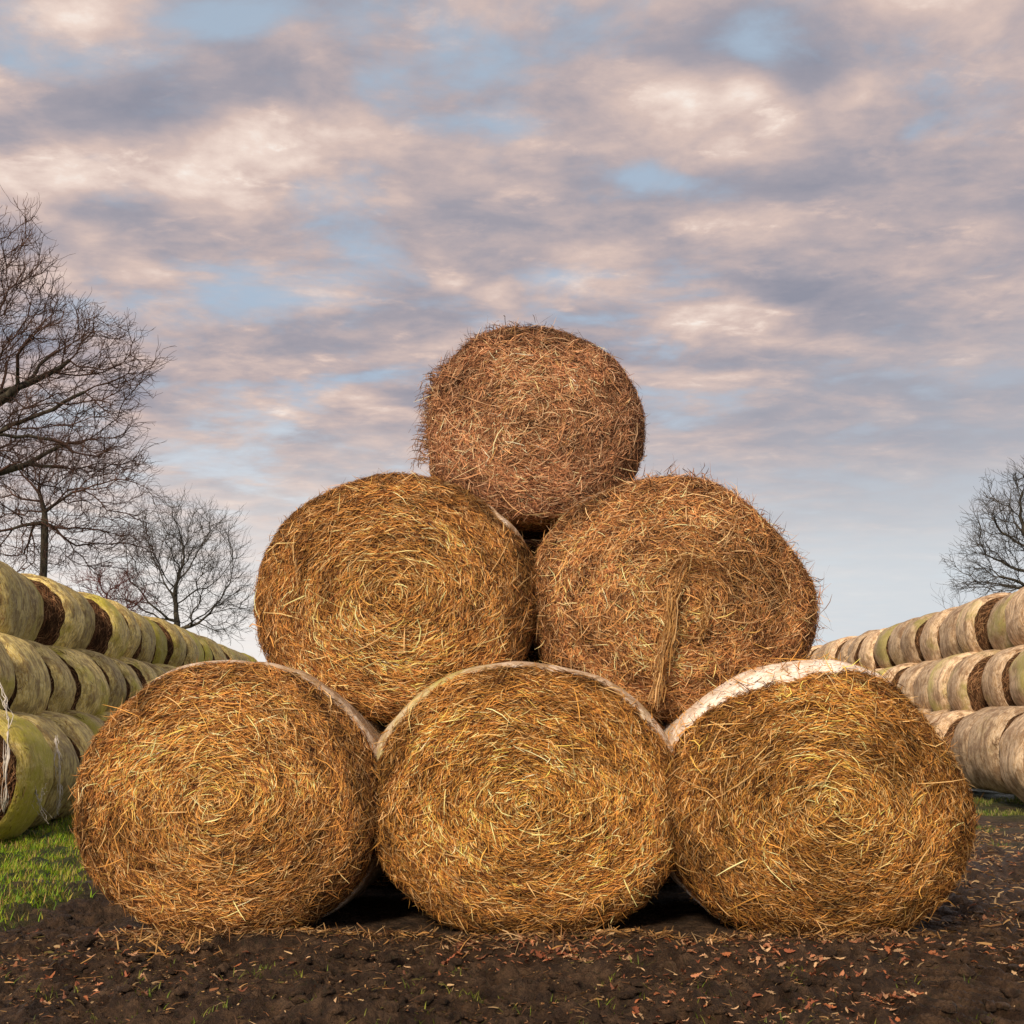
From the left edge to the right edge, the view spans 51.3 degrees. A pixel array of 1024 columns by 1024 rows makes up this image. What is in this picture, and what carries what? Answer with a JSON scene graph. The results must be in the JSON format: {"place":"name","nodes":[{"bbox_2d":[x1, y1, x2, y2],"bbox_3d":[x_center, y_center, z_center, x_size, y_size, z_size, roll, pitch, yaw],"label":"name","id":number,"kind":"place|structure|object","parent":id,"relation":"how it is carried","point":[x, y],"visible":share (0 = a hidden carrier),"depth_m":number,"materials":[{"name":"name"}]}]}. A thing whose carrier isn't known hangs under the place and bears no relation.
{"place":"outdoors","nodes":[
{"label":"outdoors","id":0,"kind":"place"},
{"bbox_2d":[0,788,1023,1023],"bbox_3d":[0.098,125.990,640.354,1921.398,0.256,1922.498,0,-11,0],"label":"ground","id":1,"kind":"structure","parent":0,"point":[389,907],"depth_m":5.04,"materials":[{"name":"brown soil"}]},
{"bbox_2d":[0,709,53,840],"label":"net wrapped bale","id":2,"kind":"object","parent":1,"relation":"on","point":[30,772],"visible":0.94,"depth_m":9.91,"materials":[{"name":"plant"}]},
{"bbox_2d":[0,641,14,812],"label":"net wrapped bale","id":3,"kind":"object","parent":2,"relation":"on","point":[7,680],"visible":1,"depth_m":11.01,"materials":[{"name":"plant"}]},
{"bbox_2d":[8,711,79,827],"bbox_3d":[-5.213,2.690,11.105,1.427,1.210,1.152,1,-11,-4],"label":"net wrapped bale","id":4,"kind":"object","parent":1,"relation":"on","point":[65,759],"visible":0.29,"depth_m":11.06,"materials":[{"name":"plant"}]},
{"bbox_2d":[35,711,94,820],"bbox_3d":[-5.443,2.900,12.232,1.388,1.238,1.026,1,-11,-8],"label":"net wrapped bale","id":5,"kind":"object","parent":1,"relation":"on","point":[79,734],"visible":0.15,"depth_m":12.03,"materials":[{"name":"plant"}]},
{"bbox_2d":[0,633,50,714],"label":"net wrapped bale","id":6,"kind":"object","parent":5,"relation":"on","point":[31,692],"visible":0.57,"depth_m":11.87,"materials":[{"name":"plant"}]},
{"bbox_2d":[0,561,29,638],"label":"net wrapped bale","id":7,"kind":"object","parent":6,"relation":"on","point":[14,605],"visible":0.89,"depth_m":12.44,"materials":[{"name":"plastic"}]},
{"bbox_2d":[63,710,104,734],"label":"net wrapped bale","id":8,"kind":"object","parent":1,"relation":"on","point":[94,723],"visible":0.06,"depth_m":13.18,"materials":[{"name":"plant"}]},
{"bbox_2d":[23,639,75,712],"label":"net wrapped bale","id":9,"kind":"object","parent":8,"relation":"on","point":[63,692],"visible":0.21,"depth_m":12.92,"materials":[{"name":"plant"}]},
{"bbox_2d":[17,572,43,640],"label":"net wrapped bale","id":10,"kind":"object","parent":9,"relation":"on","point":[34,621],"visible":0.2,"depth_m":13.61,"materials":[{"name":"plant"}]},
{"bbox_2d":[0,406,176,586],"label":"bare tree","id":11,"kind":"object","parent":1,"relation":"on","point":[43,523],"visible":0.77,"depth_m":26.93,"materials":[{"name":"brown plant"}]},
{"bbox_2d":[0,185,177,502],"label":"bare tree","id":12,"kind":"object","parent":1,"relation":"on","point":[9,394],"visible":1,"depth_m":19.98,"materials":[{"name":"brown plant"}]},
{"bbox_2d":[95,712,112,722],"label":"net wrapped bale","id":13,"kind":"object","parent":1,"relation":"on","point":[101,716],"visible":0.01,"depth_m":14.17,"materials":[{"name":"plant"}]},
{"bbox_2d":[45,645,109,714],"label":"net wrapped bale","id":14,"kind":"object","parent":13,"relation":"on","point":[92,695],"visible":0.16,"depth_m":13.93,"materials":[{"name":"plant"}]},
{"bbox_2d":[20,573,84,648],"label":"net wrapped bale","id":15,"kind":"object","parent":14,"relation":"on","point":[63,624],"visible":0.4,"depth_m":14.38,"materials":[{"name":"plastic"}]},
{"bbox_2d":[57,559,163,615],"bbox_3d":[-12.386,4.413,32.658,3.325,6.047,2.717,0,-11,0],"label":"bare bush","id":16,"kind":"object","parent":1,"relation":"on","point":[122,582],"visible":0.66,"depth_m":33.05,"materials":[{"name":"brown plant"}]},
{"bbox_2d":[85,481,257,646],"bbox_3d":[-11.212,3.418,35.361,5.891,9.058,5.571,0,-11,0],"label":"bare tree","id":17,"kind":"object","parent":1,"relation":"on","point":[174,594],"visible":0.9,"depth_m":35.90,"materials":[{"name":"brown plant"}]},
{"bbox_2d":[68,656,388,933],"bbox_3d":[-1.534,1.655,6.331,1.863,1.558,1.472,-1,-11,5],"label":"hay bale","id":18,"kind":"object","parent":1,"relation":"on","point":[212,795],"visible":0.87,"depth_m":5.74,"materials":[{"name":"plant"}]},
{"bbox_2d":[242,653,257,661],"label":"net wrapped bale","id":19,"kind":"object","parent":1,"relation":"on","point":[252,659],"visible":0.02,"depth_m":31.66,"materials":[{"name":"plant"}]},
{"bbox_2d":[371,871,394,885],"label":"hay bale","id":20,"kind":"object","parent":1,"relation":"on","point":[384,877],"depth_m":7.18,"materials":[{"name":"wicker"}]},
{"bbox_2d":[0,822,1023,1023],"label":"straw litter","id":21,"kind":"object","parent":1,"relation":"on","point":[143,937],"visible":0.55,"depth_m":5.51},
{"bbox_2d":[0,795,1023,1023],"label":"grass","id":22,"kind":"structure","parent":1,"relation":"on","point":[24,841],"depth_m":8.03,"materials":[{"name":"green plant"}]},
{"bbox_2d":[0,826,1023,1023],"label":"fallen leaves","id":23,"kind":"object","parent":1,"relation":"on","point":[636,1008],"visible":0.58,"depth_m":5.13,"materials":[{"name":"brown plant"}]},
{"bbox_2d":[368,658,676,934],"bbox_3d":[0.080,1.659,6.368,1.910,1.568,1.445,0,-11,-1],"label":"hay bale","id":24,"kind":"object","parent":1,"relation":"on","point":[513,796],"visible":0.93,"depth_m":5.75,"materials":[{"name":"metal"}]},
{"bbox_2d":[249,470,539,723],"bbox_3d":[-0.704,0.565,6.735,1.827,1.606,1.398,1,-11,-3],"label":"hay bale","id":25,"kind":"object","parent":24,"relation":"on","point":[385,596],"visible":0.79,"depth_m":6.18,"materials":[{"name":"plant"}]},
{"bbox_2d":[408,315,649,542],"bbox_3d":[0.107,-0.531,7.241,1.601,1.453,1.228,0,-11,0],"label":"hay bale","id":26,"kind":"object","parent":25,"relation":"on","point":[531,432],"visible":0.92,"depth_m":6.75,"materials":[{"name":"plant"}]},
{"bbox_2d":[530,463,832,724],"bbox_3d":[0.996,0.515,6.718,1.887,1.684,1.455,0,-11,2],"label":"hay bale","id":27,"kind":"object","parent":24,"relation":"on","point":[661,598],"visible":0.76,"depth_m":6.21,"materials":[{"name":"plant"}]},
{"bbox_2d":[661,876,677,886],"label":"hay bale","id":28,"kind":"object","parent":1,"relation":"on","point":[669,879],"depth_m":7.22,"materials":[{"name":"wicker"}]},
{"bbox_2d":[524,539,542,662],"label":"hay bale","id":29,"kind":"object","parent":28,"relation":"on","point":[533,545],"depth_m":7.87,"materials":[{"name":"plant"}]},
{"bbox_2d":[656,645,983,934],"bbox_3d":[1.669,1.620,6.287,1.849,1.662,1.485,1,-11,-3],"label":"hay bale","id":30,"kind":"object","parent":1,"relation":"on","point":[817,794],"visible":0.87,"depth_m":5.70,"materials":[{"name":"plant"}]},
{"bbox_2d":[919,709,933,714],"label":"net wrapped bale","id":31,"kind":"object","parent":1,"relation":"on","point":[924,711],"visible":0.02,"depth_m":18.49,"materials":[{"name":"plant"}]},
{"bbox_2d":[913,658,943,708],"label":"net wrapped bale","id":32,"kind":"object","parent":31,"relation":"on","point":[920,684],"visible":0.02,"depth_m":18.99,"materials":[{"name":"plant"}]},
{"bbox_2d":[939,602,968,657],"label":"net wrapped bale","id":33,"kind":"object","parent":32,"relation":"on","point":[949,645],"visible":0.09,"depth_m":19.10,"materials":[{"name":"plant"}]},
{"bbox_2d":[926,710,952,720],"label":"net wrapped bale","id":34,"kind":"object","parent":1,"relation":"on","point":[929,717],"visible":0.02,"depth_m":17.54,"materials":[{"name":"plant"}]},
{"bbox_2d":[927,652,977,710],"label":"net wrapped bale","id":35,"kind":"object","parent":34,"relation":"on","point":[940,674],"visible":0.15,"depth_m":17.86,"materials":[{"name":"plant"}]},
{"bbox_2d":[956,592,1010,652],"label":"net wrapped bale","id":36,"kind":"object","parent":35,"relation":"on","point":[971,627],"visible":0.43,"depth_m":17.92,"materials":[{"name":"plant"}]},
{"bbox_2d":[930,572,963,608],"bbox_3d":[15.314,5.095,36.723,1.197,6.253,1.123,8,-14,-36],"label":"bare bush","id":37,"kind":"object","parent":1,"relation":"on","point":[948,597],"visible":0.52,"depth_m":37.07,"materials":[{"name":"plant"}]},
{"bbox_2d":[928,710,975,788],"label":"net wrapped bale","id":38,"kind":"object","parent":1,"relation":"on","point":[948,722],"visible":0.16,"depth_m":16.34,"materials":[{"name":"plant"}]},
{"bbox_2d":[947,649,1000,710],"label":"net wrapped bale","id":39,"kind":"object","parent":38,"relation":"on","point":[964,689],"visible":0.34,"depth_m":16.69,"materials":[{"name":"plant"}]},
{"bbox_2d":[987,591,1016,649],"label":"net wrapped bale","id":40,"kind":"object","parent":39,"relation":"on","point":[998,638],"visible":0.3,"depth_m":17.03,"materials":[{"name":"plant"}]},
{"bbox_2d":[951,706,995,790],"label":"net wrapped bale","id":41,"kind":"object","parent":1,"relation":"on","point":[963,729],"visible":0.14,"depth_m":15.46,"materials":[{"name":"plant"}]},
{"bbox_2d":[981,645,1023,706],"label":"net wrapped bale","id":42,"kind":"object","parent":41,"relation":"on","point":[995,681],"visible":0.47,"depth_m":15.74,"materials":[{"name":"plant"}]},
{"bbox_2d":[1005,587,1023,645],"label":"net wrapped bale","id":43,"kind":"object","parent":42,"relation":"on","point":[1014,612],"visible":0.91,"depth_m":16.07,"materials":[{"name":"plant"}]},
{"bbox_2d":[939,455,1023,598],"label":"bare tree","id":44,"kind":"object","parent":1,"relation":"on","point":[1012,585],"visible":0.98,"depth_m":32.12,"materials":[{"name":"brown plant"}]},
{"bbox_2d":[968,706,1023,794],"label":"net wrapped bale","id":45,"kind":"object","parent":1,"relation":"on","point":[989,728],"visible":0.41,"depth_m":14.31,"materials":[{"name":"plant"}]},
{"bbox_2d":[1009,650,1023,705],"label":"net wrapped bale","id":46,"kind":"object","parent":45,"relation":"on","point":[1016,673],"visible":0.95,"depth_m":14.96,"materials":[{"name":"plant"}]},
{"bbox_2d":[999,713,1023,801],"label":"net wrapped bale","id":47,"kind":"object","parent":1,"relation":"on","point":[1011,747],"visible":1,"depth_m":13.40,"materials":[{"name":"plant"}]},
{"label":"net wrapped bale","id":48,"kind":"object","parent":1,"relation":"on","visible":0},
{"bbox_2d":[897,660,934,703],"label":"net wrapped bale","id":49,"kind":"object","parent":48,"relation":"on","point":[908,676],"visible":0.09,"depth_m":19.86,"materials":[{"name":"plastic"}]},
{"bbox_2d":[920,606,958,660],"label":"net wrapped bale","id":50,"kind":"object","parent":49,"relation":"on","point":[930,643],"visible":0.15,"depth_m":20.03,"materials":[{"name":"plant"}]},
{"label":"net wrapped bale","id":51,"kind":"object","parent":1,"relation":"on","visible":0},
{"bbox_2d":[883,663,917,686],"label":"net wrapped bale","id":52,"kind":"object","parent":51,"relation":"on","point":[898,670],"visible":0.08,"depth_m":20.88,"materials":[{"name":"plant"}]},
{"bbox_2d":[900,612,938,662],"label":"net wrapped bale","id":53,"kind":"object","parent":52,"relation":"on","point":[910,644],"visible":0.14,"depth_m":21.07,"materials":[{"name":"plant"}]},
{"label":"net wrapped bale","id":54,"kind":"object","parent":1,"relation":"on","visible":0},
{"bbox_2d":[876,666,893,674],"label":"net wrapped bale","id":55,"kind":"object","parent":54,"relation":"on","point":[882,671],"depth_m":22.16,"materials":[{"name":"plant"}]},
{"bbox_2d":[888,617,918,664],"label":"net wrapped bale","id":56,"kind":"object","parent":55,"relation":"on","point":[896,654],"visible":0.09,"depth_m":22.24,"materials":[{"name":"plant"}]},
{"bbox_2d":[0,0,1023,661],"label":"sky","id":57,"kind":"structure","parent":0,"point":[796,226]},
{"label":"net wrapped bale","id":58,"kind":"object","parent":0,"visible":0},
{"bbox_2d":[874,622,902,667],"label":"net wrapped bale","id":59,"kind":"object","parent":58,"relation":"on","point":[882,654],"visible":0.13,"depth_m":23.20,"materials":[{"name":"plant"}]},
{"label":"net wrapped bale","id":60,"kind":"object","parent":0,"visible":0},
{"bbox_2d":[859,628,885,669],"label":"net wrapped bale","id":61,"kind":"object","parent":60,"relation":"on","point":[866,655],"visible":0.07,"depth_m":24.18,"materials":[{"name":"plastic"}]},
{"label":"net wrapped bale","id":62,"kind":"object","parent":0,"visible":0},
{"bbox_2d":[847,629,879,666],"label":"net wrapped bale","id":63,"kind":"object","parent":62,"relation":"on","point":[854,649],"visible":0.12,"depth_m":25.27,"materials":[{"name":"plastic"}]},
{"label":"net wrapped bale","id":64,"kind":"object","parent":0,"visible":0},
{"bbox_2d":[837,635,859,661],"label":"net wrapped bale","id":65,"kind":"object","parent":64,"relation":"on","point":[844,649],"visible":0.03,"depth_m":26.38,"materials":[{"name":"plant"}]},
{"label":"net wrapped bale","id":66,"kind":"object","parent":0,"visible":0},
{"bbox_2d":[823,636,856,659],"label":"net wrapped bale","id":67,"kind":"object","parent":66,"relation":"on","point":[834,648],"visible":0.11,"depth_m":27.39,"materials":[{"name":"plant"}]},
{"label":"net wrapped bale","id":68,"kind":"object","parent":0,"visible":0},
{"bbox_2d":[815,640,834,659],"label":"net wrapped bale","id":69,"kind":"object","parent":68,"relation":"on","point":[820,653],"visible":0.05,"depth_m":28.64,"materials":[{"name":"plant"}]},
{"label":"net wrapped bale","id":70,"kind":"object","parent":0,"visible":0},
{"bbox_2d":[811,647,820,659],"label":"net wrapped bale","id":71,"kind":"object","parent":70,"relation":"on","point":[813,655],"visible":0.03,"depth_m":29.70,"materials":[{"name":"plant"}]},
{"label":"net wrapped bale","id":72,"kind":"object","parent":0,"visible":0},
{"bbox_2d":[806,645,822,659],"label":"net wrapped bale","id":73,"kind":"object","parent":72,"relation":"on","point":[814,649],"visible":0.02,"depth_m":30.51,"materials":[{"name":"plant"}]},
{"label":"net wrapped bale","id":74,"kind":"object","parent":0,"visible":0},
{"bbox_2d":[73,648,126,712],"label":"net wrapped bale","id":75,"kind":"object","parent":74,"relation":"on","point":[112,673],"visible":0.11,"depth_m":15.08,"materials":[{"name":"plastic"}]},
{"bbox_2d":[59,583,94,648],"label":"net wrapped bale","id":76,"kind":"object","parent":75,"relation":"on","point":[89,615],"visible":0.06,"depth_m":15.64,"materials":[{"name":"plant"}]},
{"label":"net wrapped bale","id":77,"kind":"object","parent":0,"visible":0},
{"bbox_2d":[107,656,142,703],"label":"net wrapped bale","id":78,"kind":"object","parent":77,"relation":"on","point":[132,680],"visible":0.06,"depth_m":16.16,"materials":[{"name":"plant"}]},
{"bbox_2d":[79,592,129,659],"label":"net wrapped bale","id":79,"kind":"object","parent":78,"relation":"on","point":[110,636],"visible":0.27,"depth_m":16.49,"materials":[{"name":"plant"}]},
{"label":"net wrapped bale","id":80,"kind":"object","parent":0,"visible":0},
{"bbox_2d":[119,657,157,687],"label":"net wrapped bale","id":81,"kind":"object","parent":80,"relation":"on","point":[146,673],"visible":0.06,"depth_m":17.16,"materials":[{"name":"plant"}]},
{"bbox_2d":[104,598,140,657],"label":"net wrapped bale","id":82,"kind":"object","parent":81,"relation":"on","point":[134,630],"visible":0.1,"depth_m":17.72,"materials":[{"name":"plant"}]},
{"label":"net wrapped bale","id":83,"kind":"object","parent":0,"visible":0},
{"bbox_2d":[141,661,167,676],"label":"net wrapped bale","id":84,"kind":"object","parent":83,"relation":"on","point":[159,671],"visible":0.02,"depth_m":18.29,"materials":[{"name":"plant"}]},
{"bbox_2d":[131,611,155,662],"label":"net wrapped bale","id":85,"kind":"object","parent":84,"relation":"on","point":[145,650],"visible":0.13,"depth_m":18.76,"materials":[{"name":"plant"}]},
{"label":"net wrapped bale","id":86,"kind":"object","parent":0,"visible":0},
{"bbox_2d":[154,663,176,670],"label":"net wrapped bale","id":87,"kind":"object","parent":86,"relation":"on","point":[167,667],"visible":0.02,"depth_m":19.35,"materials":[{"name":"plant"}]},
{"bbox_2d":[145,617,166,663],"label":"net wrapped bale","id":88,"kind":"object","parent":87,"relation":"on","point":[160,654],"visible":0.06,"depth_m":19.84,"materials":[{"name":"plant"}]},
{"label":"net wrapped bale","id":89,"kind":"object","parent":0,"visible":0},
{"bbox_2d":[143,616,185,666],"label":"net wrapped bale","id":90,"kind":"object","parent":89,"relation":"on","point":[176,650],"visible":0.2,"depth_m":20.86,"materials":[{"name":"plant"}]},
{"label":"net wrapped bale","id":91,"kind":"object","parent":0,"visible":0},
{"bbox_2d":[173,624,199,665],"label":"net wrapped bale","id":92,"kind":"object","parent":91,"relation":"on","point":[192,653],"visible":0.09,"depth_m":21.99,"materials":[{"name":"plastic"}]},
{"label":"net wrapped bale","id":93,"kind":"object","parent":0,"visible":0},
{"bbox_2d":[183,628,203,661],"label":"net wrapped bale","id":94,"kind":"object","parent":93,"relation":"on","point":[199,646],"visible":0.11,"depth_m":23.26,"materials":[{"name":"plant"}]},
{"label":"net wrapped bale","id":95,"kind":"object","parent":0,"visible":0},
{"bbox_2d":[192,632,212,661],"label":"net wrapped bale","id":96,"kind":"object","parent":95,"relation":"on","point":[208,655],"visible":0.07,"depth_m":24.12,"materials":[{"name":"plastic"}]},
{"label":"net wrapped bale","id":97,"kind":"object","parent":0,"visible":0},
{"bbox_2d":[198,635,225,660],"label":"net wrapped bale","id":98,"kind":"object","parent":97,"relation":"on","point":[215,649],"visible":0.07,"depth_m":25.16,"materials":[{"name":"plant"}]},
{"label":"net wrapped bale","id":99,"kind":"object","parent":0,"visible":0},
{"bbox_2d":[217,643,236,659],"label":"net wrapped bale","id":100,"kind":"object","parent":99,"relation":"on","point":[228,653],"visible":0.04,"depth_m":27.33,"materials":[{"name":"plant"}]},
{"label":"net wrapped bale","id":101,"kind":"object","parent":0,"visible":0},
{"bbox_2d":[229,648,242,660],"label":"net wrapped bale","id":102,"kind":"object","parent":101,"relation":"on","point":[237,655],"visible":0.02,"depth_m":28.58,"materials":[{"name":"plant"}]},
{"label":"net wrapped bale","id":103,"kind":"object","parent":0,"visible":0},
{"bbox_2d":[232,649,246,660],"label":"net wrapped bale","id":104,"kind":"object","parent":103,"relation":"on","point":[242,656],"depth_m":29.71,"materials":[{"name":"plant"}]}
]}

